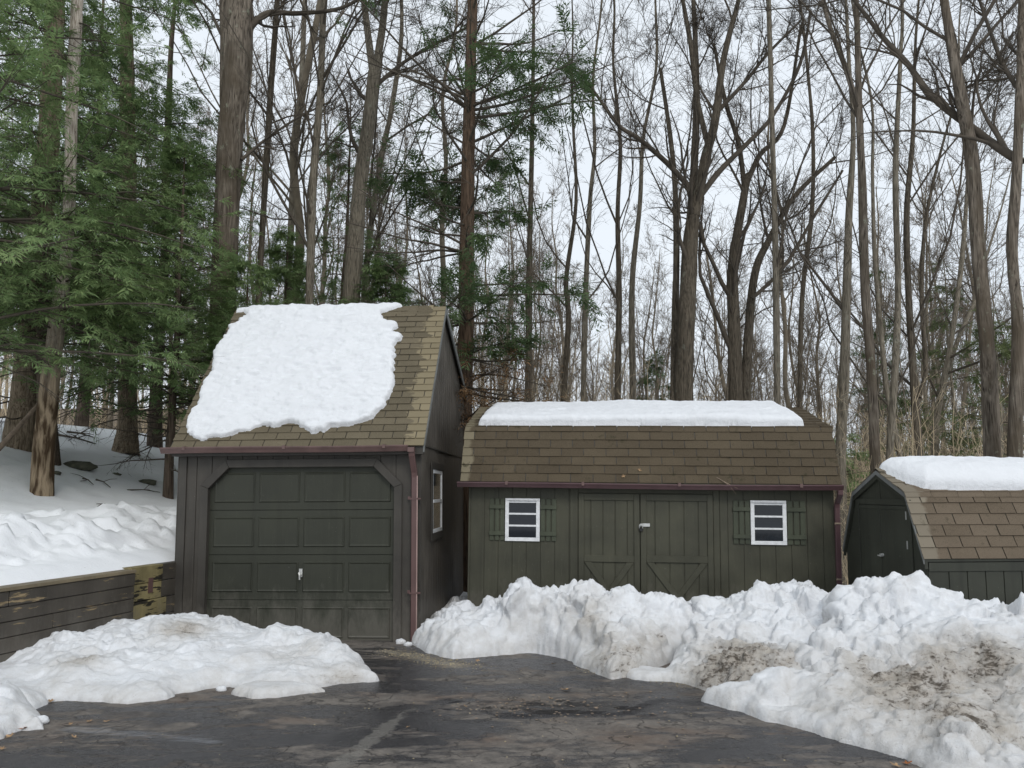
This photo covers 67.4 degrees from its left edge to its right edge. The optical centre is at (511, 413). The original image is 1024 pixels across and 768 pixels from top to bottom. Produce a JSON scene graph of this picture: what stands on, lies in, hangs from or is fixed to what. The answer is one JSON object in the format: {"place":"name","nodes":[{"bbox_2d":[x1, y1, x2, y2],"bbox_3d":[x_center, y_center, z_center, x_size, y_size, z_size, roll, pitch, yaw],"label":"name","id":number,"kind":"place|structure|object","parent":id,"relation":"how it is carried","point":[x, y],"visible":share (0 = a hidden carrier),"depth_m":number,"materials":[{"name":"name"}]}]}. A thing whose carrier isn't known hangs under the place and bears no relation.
{"place":"outdoors","nodes":[
{"label":"outdoors","id":0,"kind":"place"},
{"bbox_2d":[0,409,865,612],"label":"ground","id":1,"kind":"structure","parent":0,"point":[69,528],"depth_m":11.07,"materials":[{"name":"snow"}]},
{"bbox_2d":[0,403,36,450],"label":"fallen branch","id":2,"kind":"object","parent":1,"relation":"on","point":[4,442],"visible":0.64,"depth_m":12.95,"materials":[{"name":"brown wood"}]},
{"bbox_2d":[0,561,175,662],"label":"retaining wall","id":3,"kind":"structure","parent":1,"relation":"on","point":[33,613],"depth_m":8.34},
{"bbox_2d":[0,157,191,465],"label":"hemlock tree","id":4,"kind":"object","parent":1,"relation":"on","point":[57,444],"visible":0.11,"depth_m":14.33,"materials":[{"name":"green plant"}]},
{"bbox_2d":[0,0,201,495],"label":"hemlock tree","id":5,"kind":"object","parent":1,"relation":"on","point":[42,475],"visible":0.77,"depth_m":12.12,"materials":[{"name":"green plant"}]},
{"bbox_2d":[0,345,201,435],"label":"undergrowth","id":6,"kind":"object","parent":1,"relation":"on","point":[3,386],"visible":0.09,"depth_m":31.19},
{"bbox_2d":[0,0,202,430],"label":"hemlock tree","id":7,"kind":"object","parent":1,"relation":"on","point":[79,405],"visible":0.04,"depth_m":22.19,"materials":[{"name":"green plant"}]},
{"bbox_2d":[0,0,225,451],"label":"hemlock tree","id":8,"kind":"object","parent":1,"relation":"on","point":[22,438],"visible":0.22,"depth_m":15.03,"materials":[{"name":"green plant"}]},
{"bbox_2d":[11,134,245,498],"bbox_3d":[-6.430,-1.848,14.512,4.957,7.401,4.387,3,-6,-24],"label":"hemlock tree","id":9,"kind":"object","parent":1,"relation":"on","point":[176,156],"visible":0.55,"depth_m":14.46,"materials":[{"name":"green plant"}]},
{"bbox_2d":[0,0,270,410],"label":"hemlock tree","id":10,"kind":"object","parent":1,"relation":"on","point":[58,222],"visible":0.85,"depth_m":11.71,"materials":[{"name":"green plant"}]},
{"bbox_2d":[0,0,278,455],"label":"hemlock tree","id":11,"kind":"object","parent":1,"relation":"on","point":[119,446],"visible":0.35,"depth_m":17.51,"materials":[{"name":"green plant"}]},
{"bbox_2d":[9,0,276,447],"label":"hemlock tree","id":12,"kind":"object","parent":1,"relation":"on","point":[201,145],"visible":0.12,"depth_m":20.85,"materials":[{"name":"green plant"}]},
{"bbox_2d":[175,98,215,387],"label":"bare tree","id":13,"kind":"object","parent":1,"relation":"on","point":[206,227],"visible":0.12,"depth_m":30.27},
{"bbox_2d":[136,248,283,434],"bbox_3d":[-5.449,-0.643,15.160,3.829,5.502,3.804,0,-6,0],"label":"hemlock tree","id":14,"kind":"object","parent":1,"relation":"on","point":[258,278],"visible":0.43,"depth_m":15.03,"materials":[{"name":"green plant"}]},
{"bbox_2d":[143,0,287,306],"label":"bare tree","id":15,"kind":"object","parent":1,"relation":"on","point":[247,122],"visible":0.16,"depth_m":37.45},
{"bbox_2d":[202,74,288,306],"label":"bare tree","id":16,"kind":"object","parent":1,"relation":"on","point":[251,199],"visible":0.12,"depth_m":44.55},
{"bbox_2d":[144,0,383,304],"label":"bare tree","id":17,"kind":"object","parent":1,"relation":"on","point":[264,194],"visible":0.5,"depth_m":18.08,"materials":[{"name":"plant"}]},
{"bbox_2d":[239,95,327,304],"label":"bare tree","id":18,"kind":"object","parent":1,"relation":"on","point":[276,214],"visible":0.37,"depth_m":28.91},
{"bbox_2d":[175,0,394,344],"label":"bare tree","id":19,"kind":"object","parent":1,"relation":"on","point":[233,100],"visible":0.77,"depth_m":16.36,"materials":[{"name":"brown plant"}]},
{"bbox_2d":[239,221,331,304],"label":"hemlock tree","id":20,"kind":"object","parent":1,"relation":"on","point":[278,253],"visible":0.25,"depth_m":19.73,"materials":[{"name":"green plant"}]},
{"bbox_2d":[155,0,424,303],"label":"bare tree","id":21,"kind":"object","parent":1,"relation":"on","point":[296,203],"visible":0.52,"depth_m":21.98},
{"bbox_2d":[174,0,449,303],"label":"bare tree","id":22,"kind":"object","parent":1,"relation":"on","point":[311,195],"visible":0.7,"depth_m":17.50,"materials":[{"name":"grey plant"}]},
{"bbox_2d":[159,305,467,641],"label":"garage","id":23,"kind":"structure","parent":1,"relation":"on","point":[354,532],"depth_m":9.96,"materials":[{"name":"brown paint"}]},
{"bbox_2d":[186,302,402,440],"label":"roof snow","id":24,"kind":"structure","parent":23,"relation":"on","point":[312,369],"depth_m":10.80,"materials":[{"name":"snow"}]},
{"bbox_2d":[207,467,393,640],"bbox_3d":[-2.728,1.815,9.911,2.513,2.307,0.127,-1,-6,4],"label":"garage door","id":25,"kind":"structure","parent":23,"relation":"in","point":[311,548],"depth_m":9.93,"materials":[{"name":"paint"}]},
{"bbox_2d":[430,462,443,540],"bbox_3d":[-1.074,1.249,11.032,0.028,1.080,1.055,-1,-6,4],"label":"window","id":26,"kind":"structure","parent":23,"relation":"in","point":[437,469],"depth_m":11.01,"materials":[{"name":"paint"}]},
{"bbox_2d":[190,0,457,304],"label":"bare tree","id":27,"kind":"object","parent":1,"relation":"on","point":[301,67],"visible":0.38,"depth_m":25.12,"materials":[{"name":"brown plant"}]},
{"bbox_2d":[260,24,396,305],"bbox_3d":[-9.501,-8.782,37.404,7.027,21.919,7.229,-5,-8,25],"label":"bare tree","id":28,"kind":"object","parent":1,"relation":"on","point":[328,171],"visible":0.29,"depth_m":36.94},
{"bbox_2d":[289,85,397,304],"bbox_3d":[-4.400,-3.460,21.195,5.078,12.004,4.207,-4,-7,34],"label":"hemlock tree","id":29,"kind":"object","parent":1,"relation":"on","point":[348,194],"visible":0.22,"depth_m":21.57,"materials":[{"name":"green plant"}]},
{"bbox_2d":[335,91,396,302],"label":"bare tree","id":30,"kind":"object","parent":1,"relation":"on","point":[367,220],"visible":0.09,"depth_m":31.48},
{"bbox_2d":[328,70,417,297],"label":"bare tree","id":31,"kind":"object","parent":1,"relation":"on","point":[391,245],"visible":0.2,"depth_m":34.39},
{"bbox_2d":[341,95,405,303],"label":"bare tree","id":32,"kind":"object","parent":1,"relation":"on","point":[374,166],"visible":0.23,"depth_m":26.36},
{"bbox_2d":[334,246,426,305],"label":"hemlock tree","id":33,"kind":"object","parent":1,"relation":"on","point":[374,274],"visible":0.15,"depth_m":19.17,"materials":[{"name":"green plant"}]},
{"bbox_2d":[284,0,494,303],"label":"maple tree","id":34,"kind":"object","parent":1,"relation":"on","point":[353,263],"visible":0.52,"depth_m":19.70,"materials":[{"name":"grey plant"}]},
{"bbox_2d":[256,0,542,302],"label":"bare tree","id":35,"kind":"object","parent":1,"relation":"on","point":[372,214],"visible":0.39,"depth_m":22.44,"materials":[{"name":"brown plant"}]},
{"bbox_2d":[379,74,451,302],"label":"bare tree","id":36,"kind":"object","parent":1,"relation":"on","point":[405,140],"visible":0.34,"depth_m":39.41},
{"bbox_2d":[365,0,502,305],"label":"bare tree","id":37,"kind":"object","parent":1,"relation":"on","point":[442,238],"visible":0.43,"depth_m":23.52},
{"bbox_2d":[320,0,641,591],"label":"pine tree","id":38,"kind":"object","parent":1,"relation":"on","point":[468,296],"visible":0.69,"depth_m":14.29,"materials":[{"name":"green plant"}]},
{"bbox_2d":[453,143,518,404],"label":"bare tree","id":39,"kind":"object","parent":1,"relation":"on","point":[485,269],"visible":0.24,"depth_m":36.82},
{"bbox_2d":[358,0,633,400],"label":"bare tree","id":40,"kind":"object","parent":1,"relation":"on","point":[528,250],"visible":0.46,"depth_m":22.67,"materials":[{"name":"plant"}]},
{"bbox_2d":[0,252,1023,483],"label":"woods","id":41,"kind":"object","parent":1,"relation":"on","point":[600,383],"visible":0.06,"depth_m":82.60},
{"bbox_2d":[475,171,561,401],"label":"bare tree","id":42,"kind":"object","parent":1,"relation":"on","point":[512,252],"visible":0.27,"depth_m":45.20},
{"bbox_2d":[496,177,571,395],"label":"bare tree","id":43,"kind":"object","parent":1,"relation":"on","point":[536,261],"visible":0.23,"depth_m":63.25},
{"bbox_2d":[508,176,570,401],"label":"bare tree","id":44,"kind":"object","parent":1,"relation":"on","point":[540,315],"visible":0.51,"depth_m":33.38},
{"bbox_2d":[537,240,580,401],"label":"bare tree","id":45,"kind":"object","parent":1,"relation":"on","point":[558,310],"visible":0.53,"depth_m":46.48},
{"bbox_2d":[480,0,659,401],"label":"bare tree","id":46,"kind":"object","parent":1,"relation":"on","point":[566,346],"visible":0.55,"depth_m":23.48,"materials":[{"name":"brown wood"}]},
{"bbox_2d":[520,134,623,401],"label":"bare tree","id":47,"kind":"object","parent":1,"relation":"on","point":[554,241],"visible":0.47,"depth_m":57.32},
{"bbox_2d":[556,263,608,401],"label":"bare tree","id":48,"kind":"object","parent":1,"relation":"on","point":[579,326],"visible":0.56,"depth_m":49.39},
{"bbox_2d":[195,128,1023,512],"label":"sapling thicket","id":49,"kind":"object","parent":1,"relation":"on","point":[817,410],"visible":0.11,"depth_m":24.82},
{"bbox_2d":[571,203,647,399],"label":"bare tree","id":50,"kind":"object","parent":1,"relation":"on","point":[612,372],"visible":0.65,"depth_m":41.99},
{"bbox_2d":[518,0,709,399],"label":"bare tree","id":51,"kind":"object","parent":1,"relation":"on","point":[618,294],"visible":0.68,"depth_m":20.37,"materials":[{"name":"plant"}]},
{"bbox_2d":[541,0,715,401],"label":"bare tree","id":52,"kind":"object","parent":1,"relation":"on","point":[584,343],"visible":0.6,"depth_m":22.63,"materials":[{"name":"brown plant"}]},
{"bbox_2d":[577,0,691,399],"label":"bare tree","id":53,"kind":"object","parent":1,"relation":"on","point":[632,368],"visible":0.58,"depth_m":21.42,"materials":[{"name":"brown plant"}]},
{"bbox_2d":[622,226,671,399],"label":"bare tree","id":54,"kind":"object","parent":1,"relation":"on","point":[649,306],"visible":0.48,"depth_m":59.84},
{"bbox_2d":[457,407,843,605],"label":"storage shed","id":55,"kind":"structure","parent":1,"relation":"on","point":[556,505],"depth_m":10.36,"materials":[{"name":"green paint"}]},
{"bbox_2d":[505,498,539,540],"bbox_3d":[0.143,1.448,10.508,0.475,0.581,0.034,0,-6,6],"label":"window","id":56,"kind":"structure","parent":55,"relation":"in","point":[522,515],"depth_m":10.51,"materials":[{"name":"white glass"}]},
{"bbox_2d":[578,494,639,592],"bbox_3d":[1.305,2.119,10.331,0.821,2.074,0.045,0,-6,6],"label":"shed door","id":57,"kind":"structure","parent":55,"relation":"in","point":[608,524],"depth_m":10.37,"materials":[{"name":"green paint"}]},
{"bbox_2d":[479,399,803,426],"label":"roof snow","id":58,"kind":"structure","parent":55,"relation":"on","point":[631,412],"depth_m":10.87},
{"bbox_2d":[639,494,713,600],"bbox_3d":[2.188,2.118,10.230,0.983,2.074,0.076,0,-6,6],"label":"shed door","id":59,"kind":"structure","parent":55,"relation":"in","point":[677,546],"depth_m":10.27,"materials":[{"name":"green paint"}]},
{"bbox_2d":[750,500,786,544],"bbox_3d":[3.406,1.444,10.192,0.464,0.584,0.034,0,-6,6],"label":"window","id":60,"kind":"structure","parent":55,"relation":"in","point":[768,518],"depth_m":10.20,"materials":[{"name":"white glass"}]},
{"bbox_2d":[607,224,697,399],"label":"bare tree","id":61,"kind":"object","parent":1,"relation":"on","point":[653,319],"visible":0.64,"depth_m":57.48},
{"bbox_2d":[636,348,669,400],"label":"hemlock tree","id":62,"kind":"object","parent":1,"relation":"on","point":[651,369],"visible":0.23,"depth_m":30.18,"materials":[{"name":"green plant"}]},
{"bbox_2d":[635,264,700,399],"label":"bare tree","id":63,"kind":"object","parent":1,"relation":"on","point":[667,318],"visible":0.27,"depth_m":57.52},
{"bbox_2d":[539,0,850,400],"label":"maple tree","id":64,"kind":"object","parent":1,"relation":"on","point":[696,187],"visible":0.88,"depth_m":17.49,"materials":[{"name":"brown plant"}]},
{"bbox_2d":[653,145,796,400],"bbox_3d":[9.222,-3.276,35.833,5.853,19.796,6.491,3,-6,-24],"label":"bare tree","id":65,"kind":"object","parent":1,"relation":"on","point":[711,284],"visible":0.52,"depth_m":36.04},
{"bbox_2d":[472,332,1023,584],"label":"undergrowth","id":66,"kind":"object","parent":1,"relation":"on","point":[903,451],"visible":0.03,"depth_m":17.89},
{"bbox_2d":[722,278,773,400],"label":"bare tree","id":67,"kind":"object","parent":1,"relation":"on","point":[761,352],"visible":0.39,"depth_m":47.87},
{"bbox_2d":[678,0,852,407],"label":"bare tree","id":68,"kind":"object","parent":1,"relation":"on","point":[800,345],"visible":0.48,"depth_m":24.74,"materials":[{"name":"brown wood"}]},
{"bbox_2d":[672,0,884,404],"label":"bare tree","id":69,"kind":"object","parent":1,"relation":"on","point":[776,251],"visible":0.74,"depth_m":17.48,"materials":[{"name":"brown plant"}]},
{"bbox_2d":[640,0,931,400],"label":"maple tree","id":70,"kind":"object","parent":1,"relation":"on","point":[739,377],"visible":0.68,"depth_m":18.51,"materials":[{"name":"brown plant"}]},
{"bbox_2d":[723,0,859,406],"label":"bare tree","id":71,"kind":"object","parent":1,"relation":"on","point":[785,336],"visible":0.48,"depth_m":29.71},
{"bbox_2d":[788,303,824,416],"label":"bare tree","id":72,"kind":"object","parent":1,"relation":"on","point":[809,361],"visible":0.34,"depth_m":42.55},
{"bbox_2d":[761,186,865,412],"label":"bare tree","id":73,"kind":"object","parent":1,"relation":"on","point":[790,308],"visible":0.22,"depth_m":53.03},
{"bbox_2d":[755,197,875,438],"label":"bare tree","id":74,"kind":"object","parent":1,"relation":"on","point":[817,354],"visible":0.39,"depth_m":48.72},
{"bbox_2d":[734,0,921,584],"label":"bare tree","id":75,"kind":"object","parent":1,"relation":"on","point":[844,361],"visible":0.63,"depth_m":17.19,"materials":[{"name":"grey plant"}]},
{"bbox_2d":[705,0,971,473],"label":"bare tree","id":76,"kind":"object","parent":1,"relation":"on","point":[872,391],"visible":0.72,"depth_m":15.45,"materials":[{"name":"brown wood"}]},
{"bbox_2d":[802,174,891,424],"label":"bare tree","id":77,"kind":"object","parent":1,"relation":"on","point":[837,265],"visible":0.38,"depth_m":41.37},
{"bbox_2d":[833,423,869,508],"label":"hemlock tree","id":78,"kind":"object","parent":1,"relation":"on","point":[851,475],"visible":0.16,"depth_m":18.62,"materials":[{"name":"green plant"}]},
{"bbox_2d":[797,136,918,466],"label":"bare tree","id":79,"kind":"object","parent":1,"relation":"on","point":[877,222],"visible":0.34,"depth_m":48.11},
{"bbox_2d":[697,0,1023,456],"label":"bare tree","id":80,"kind":"object","parent":1,"relation":"on","point":[881,334],"visible":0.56,"depth_m":17.73,"materials":[{"name":"brown plant"}]},
{"bbox_2d":[700,0,1023,457],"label":"bare tree","id":81,"kind":"object","parent":1,"relation":"on","point":[990,408],"visible":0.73,"depth_m":12.90,"materials":[{"name":"brown wood"}]},
{"bbox_2d":[849,329,887,469],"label":"bare tree","id":82,"kind":"object","parent":1,"relation":"on","point":[864,394],"visible":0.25,"depth_m":38.79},
{"bbox_2d":[838,248,917,432],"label":"bare tree","id":83,"kind":"object","parent":1,"relation":"on","point":[852,349],"visible":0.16,"depth_m":42.65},
{"bbox_2d":[743,0,1017,455],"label":"bare tree","id":84,"kind":"object","parent":1,"relation":"on","point":[913,378],"visible":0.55,"depth_m":18.44,"materials":[{"name":"brown wood"}]},
{"bbox_2d":[856,214,919,457],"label":"bare tree","id":85,"kind":"object","parent":1,"relation":"on","point":[884,309],"visible":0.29,"depth_m":30.78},
{"bbox_2d":[812,0,969,459],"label":"bare tree","id":86,"kind":"object","parent":1,"relation":"on","point":[895,350],"visible":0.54,"depth_m":16.52,"materials":[{"name":"brown plant"}]},
{"bbox_2d":[846,269,945,501],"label":"hemlock tree","id":87,"kind":"object","parent":1,"relation":"on","point":[880,407],"visible":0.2,"depth_m":27.19,"materials":[{"name":"green plant"}]},
{"bbox_2d":[802,0,1023,457],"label":"bare tree","id":88,"kind":"object","parent":1,"relation":"on","point":[1015,427],"visible":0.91,"depth_m":12.83,"materials":[{"name":"brown wood"}]},
{"bbox_2d":[881,397,948,456],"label":"hemlock tree","id":89,"kind":"object","parent":1,"relation":"on","point":[901,402],"visible":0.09,"depth_m":22.02,"materials":[{"name":"green plant"}]},
{"bbox_2d":[855,106,979,455],"bbox_3d":[18.544,-3.759,33.948,5.722,20.244,4.306,1,-6,-13],"label":"bare tree","id":90,"kind":"object","parent":1,"relation":"on","point":[925,391],"visible":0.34,"depth_m":33.89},
{"bbox_2d":[877,151,958,453],"bbox_3d":[14.461,-2.174,27.099,4.031,15.476,1.938,2,-6,-16],"label":"bare tree","id":91,"kind":"object","parent":1,"relation":"on","point":[926,269],"visible":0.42,"depth_m":27.23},
{"bbox_2d":[821,0,1023,455],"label":"bare tree","id":92,"kind":"object","parent":1,"relation":"on","point":[948,362],"visible":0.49,"depth_m":21.60,"materials":[{"name":"grey plant"}]},
{"bbox_2d":[871,194,977,451],"bbox_3d":[19.221,-2.078,35.985,5.573,17.384,5.734,-4,-8,40],"label":"bare tree","id":93,"kind":"object","parent":1,"relation":"on","point":[932,394],"visible":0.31,"depth_m":35.83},
{"bbox_2d":[842,468,1023,604],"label":"barn shed","id":94,"kind":"structure","parent":1,"relation":"on","point":[969,544],"depth_m":8.34,"materials":[{"name":"paint"}]},
{"bbox_2d":[859,504,882,577],"bbox_3d":[4.274,2.421,9.060,0.019,2.681,0.452,0,-6,-4],"label":"shed door","id":95,"kind":"structure","parent":94,"relation":"in","point":[870,525],"depth_m":9.14,"materials":[{"name":"paint"}]},
{"bbox_2d":[877,505,908,577],"bbox_3d":[4.289,2.373,8.569,0.061,2.681,0.545,0,-6,-4],"label":"shed door","id":96,"kind":"structure","parent":94,"relation":"in","point":[893,519],"depth_m":8.65,"materials":[{"name":"paint"}]},
{"bbox_2d":[873,200,1004,454],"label":"bare tree","id":97,"kind":"object","parent":1,"relation":"on","point":[941,314],"visible":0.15,"depth_m":47.16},
{"bbox_2d":[896,258,1007,455],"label":"hemlock tree","id":98,"kind":"object","parent":1,"relation":"on","point":[934,323],"visible":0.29,"depth_m":24.48,"materials":[{"name":"plant"}]},
{"bbox_2d":[899,116,1023,454],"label":"bare tree","id":99,"kind":"object","parent":1,"relation":"on","point":[970,332],"visible":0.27,"depth_m":38.25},
{"bbox_2d":[901,120,1023,456],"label":"bare tree","id":100,"kind":"object","parent":1,"relation":"on","point":[969,260],"visible":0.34,"depth_m":39.50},
{"bbox_2d":[923,298,1023,457],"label":"bare tree","id":101,"kind":"object","parent":1,"relation":"on","point":[1006,352],"visible":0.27,"depth_m":20.16,"materials":[{"name":"plant"}]},
{"bbox_2d":[0,640,921,767],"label":"driveway","id":102,"kind":"structure","parent":0,"point":[349,729],"depth_m":5.82,"materials":[{"name":"asphalt"}]},
{"bbox_2d":[0,678,43,738],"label":"snow pile","id":103,"kind":"object","parent":102,"relation":"on","point":[18,711],"visible":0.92,"depth_m":5.89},
{"bbox_2d":[0,612,378,708],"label":"snow pile","id":104,"kind":"object","parent":102,"relation":"on","point":[152,658],"visible":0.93,"depth_m":7.46,"materials":[{"name":"snow"}]},
{"bbox_2d":[231,680,324,698],"bbox_3d":[-2.122,2.543,6.971,0.938,0.199,0.588,0,-6,0],"label":"snow patch","id":105,"kind":"object","parent":102,"relation":"on","point":[258,689],"visible":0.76,"depth_m":6.87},
{"bbox_2d":[412,576,694,678],"bbox_3d":[0.106,2.495,9.670,4.888,0.976,2.838,-5,-8,41],"label":"snow pile","id":106,"kind":"object","parent":102,"relation":"on","point":[593,626],"visible":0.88,"depth_m":8.78,"materials":[{"name":"snow"}]},
{"bbox_2d":[626,665,672,681],"bbox_3d":[1.370,2.628,7.641,1.395,0.203,0.562,-3,-6,27],"label":"snow patch","id":107,"kind":"object","parent":102,"relation":"on","point":[645,673],"visible":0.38,"depth_m":7.50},
{"bbox_2d":[667,579,829,690],"bbox_3d":[2.893,2.492,8.118,3.022,1.336,3.255,0,-6,0],"label":"snow pile","id":108,"kind":"object","parent":102,"relation":"on","point":[757,627],"visible":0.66,"depth_m":7.83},
{"bbox_2d":[701,570,1023,767],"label":"snow pile","id":109,"kind":"object","parent":102,"relation":"on","point":[918,668],"visible":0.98,"depth_m":6.20,"materials":[{"name":"snow"}]},
{"bbox_2d":[0,0,1023,456],"label":"sky","id":110,"kind":"structure","parent":0,"point":[604,231],"materials":[{"name":"white"}]},
{"bbox_2d":[879,456,1023,490],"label":"roof snow","id":111,"kind":"structure","parent":0,"point":[957,473],"depth_m":8.61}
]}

